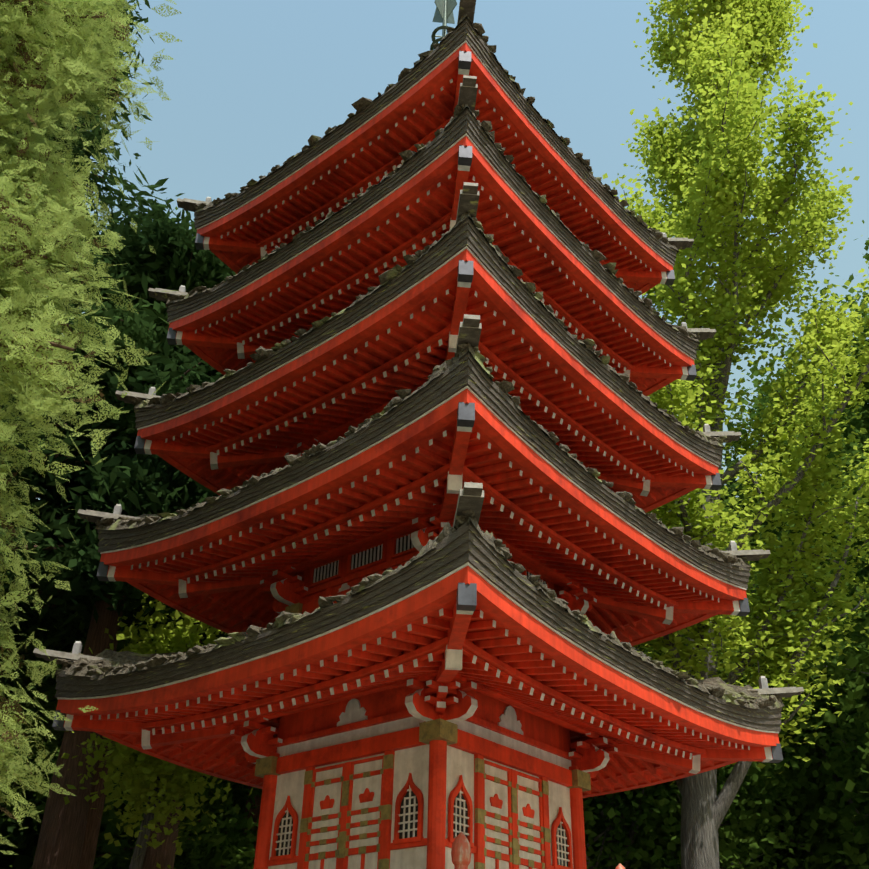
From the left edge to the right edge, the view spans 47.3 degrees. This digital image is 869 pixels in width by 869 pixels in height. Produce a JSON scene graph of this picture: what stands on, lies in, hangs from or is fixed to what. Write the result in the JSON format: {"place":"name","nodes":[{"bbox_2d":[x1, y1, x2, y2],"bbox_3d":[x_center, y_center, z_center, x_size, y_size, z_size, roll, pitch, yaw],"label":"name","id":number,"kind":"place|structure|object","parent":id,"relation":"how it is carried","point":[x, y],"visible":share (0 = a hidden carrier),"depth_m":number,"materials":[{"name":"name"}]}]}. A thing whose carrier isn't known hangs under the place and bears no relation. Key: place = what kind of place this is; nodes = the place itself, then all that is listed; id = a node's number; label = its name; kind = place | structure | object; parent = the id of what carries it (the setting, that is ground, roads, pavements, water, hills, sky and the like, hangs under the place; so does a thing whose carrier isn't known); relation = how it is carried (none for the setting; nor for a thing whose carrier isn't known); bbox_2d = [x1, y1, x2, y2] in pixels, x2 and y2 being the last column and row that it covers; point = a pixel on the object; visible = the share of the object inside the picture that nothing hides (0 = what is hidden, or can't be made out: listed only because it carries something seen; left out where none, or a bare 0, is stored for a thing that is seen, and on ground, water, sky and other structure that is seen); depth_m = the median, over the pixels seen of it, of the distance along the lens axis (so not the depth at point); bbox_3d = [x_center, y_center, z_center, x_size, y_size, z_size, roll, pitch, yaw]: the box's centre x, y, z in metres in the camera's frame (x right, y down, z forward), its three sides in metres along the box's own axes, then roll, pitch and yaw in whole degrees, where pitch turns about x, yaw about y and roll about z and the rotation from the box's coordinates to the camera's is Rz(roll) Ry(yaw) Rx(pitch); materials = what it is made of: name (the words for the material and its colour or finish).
{"place":"outdoors","nodes":[
{"label":"outdoors","id":0,"kind":"place"},
{"bbox_2d":[0,0,156,747],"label":"tree","id":1,"kind":"object","parent":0,"point":[79,150],"depth_m":24.01,"materials":[{"name":"green plant"}]},
{"bbox_2d":[36,0,868,499],"label":"sky","id":2,"kind":"structure","parent":0,"point":[247,85],"materials":[{"name":"blue"}]},
{"bbox_2d":[588,781,728,868],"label":"tree","id":3,"kind":"object","parent":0,"point":[645,866],"depth_m":31.14,"materials":[{"name":"green plant"}]},
{"bbox_2d":[603,0,868,868],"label":"ginkgo","id":4,"kind":"object","parent":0,"point":[704,145],"depth_m":19.40,"materials":[{"name":"green plant"}]},
{"bbox_3d":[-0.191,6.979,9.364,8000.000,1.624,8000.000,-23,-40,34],"label":"ground","id":5,"kind":"structure","parent":0,"visible":0},
{"bbox_2d":[0,503,59,868],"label":"tree","id":6,"kind":"object","parent":5,"relation":"on","point":[21,861],"depth_m":29.93,"materials":[{"name":"green plant"}]},
{"bbox_2d":[0,0,129,819],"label":"cypress","id":7,"kind":"object","parent":5,"relation":"on","point":[39,86],"visible":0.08,"depth_m":9.02,"materials":[{"name":"green plant"}]},
{"bbox_2d":[0,0,182,854],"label":"cypress","id":8,"kind":"object","parent":5,"relation":"on","point":[73,63],"depth_m":9.06,"materials":[{"name":"green plant"}]},
{"bbox_2d":[5,483,181,867],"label":"tree","id":9,"kind":"object","parent":5,"relation":"on","point":[6,679],"depth_m":25.79,"materials":[{"name":"green plant"}]},
{"bbox_2d":[0,250,233,868],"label":"tree","id":10,"kind":"object","parent":5,"relation":"on","point":[69,617],"depth_m":17.48,"materials":[{"name":"green plant"}]},
{"bbox_2d":[0,165,236,868],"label":"tree","id":11,"kind":"object","parent":5,"relation":"on","point":[172,266],"depth_m":17.63,"materials":[{"name":"green plant"}]},
{"bbox_2d":[56,593,252,868],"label":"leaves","id":12,"kind":"object","parent":11,"relation":"attached to","point":[141,785],"depth_m":15.12,"materials":[{"name":"green plant"}]},
{"bbox_2d":[0,648,243,868],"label":"tree","id":13,"kind":"object","parent":5,"relation":"on","point":[30,823],"depth_m":30.66,"materials":[{"name":"green plant"}]},
{"bbox_2d":[0,745,244,868],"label":"tree","id":14,"kind":"object","parent":5,"relation":"on","point":[27,852],"depth_m":31.35,"materials":[{"name":"green plant"}]},
{"bbox_2d":[0,206,250,868],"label":"tree","id":15,"kind":"object","parent":5,"relation":"on","point":[49,706],"depth_m":20.77,"materials":[{"name":"green plant"}]},
{"bbox_2d":[29,745,261,868],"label":"tree","id":16,"kind":"object","parent":5,"relation":"on","point":[232,847],"depth_m":26.74,"materials":[{"name":"green plant"}]},
{"bbox_2d":[33,0,803,868],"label":"pagoda","id":17,"kind":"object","parent":5,"relation":"on","point":[429,566],"visible":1,"depth_m":11.25,"materials":[{"name":"red wood"}]},
{"bbox_2d":[583,417,868,868],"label":"tree","id":18,"kind":"object","parent":5,"relation":"on","point":[733,837],"depth_m":24.29,"materials":[{"name":"green plant"}]},
{"bbox_2d":[652,438,825,867],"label":"tree","id":19,"kind":"object","parent":5,"relation":"on","point":[734,480],"depth_m":38.22,"materials":[{"name":"green plant"}]},
{"bbox_2d":[671,301,868,868],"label":"tree","id":20,"kind":"object","parent":5,"relation":"on","point":[828,845],"depth_m":27.94,"materials":[{"name":"green plant"}]},
{"bbox_2d":[723,444,866,867],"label":"tree","id":21,"kind":"object","parent":5,"relation":"on","point":[812,779],"depth_m":32.40,"materials":[{"name":"green plant"}]},
{"bbox_2d":[760,220,868,867],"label":"tree","id":22,"kind":"object","parent":5,"relation":"on","point":[849,701],"depth_m":22.92,"materials":[{"name":"green plant"}]}
]}

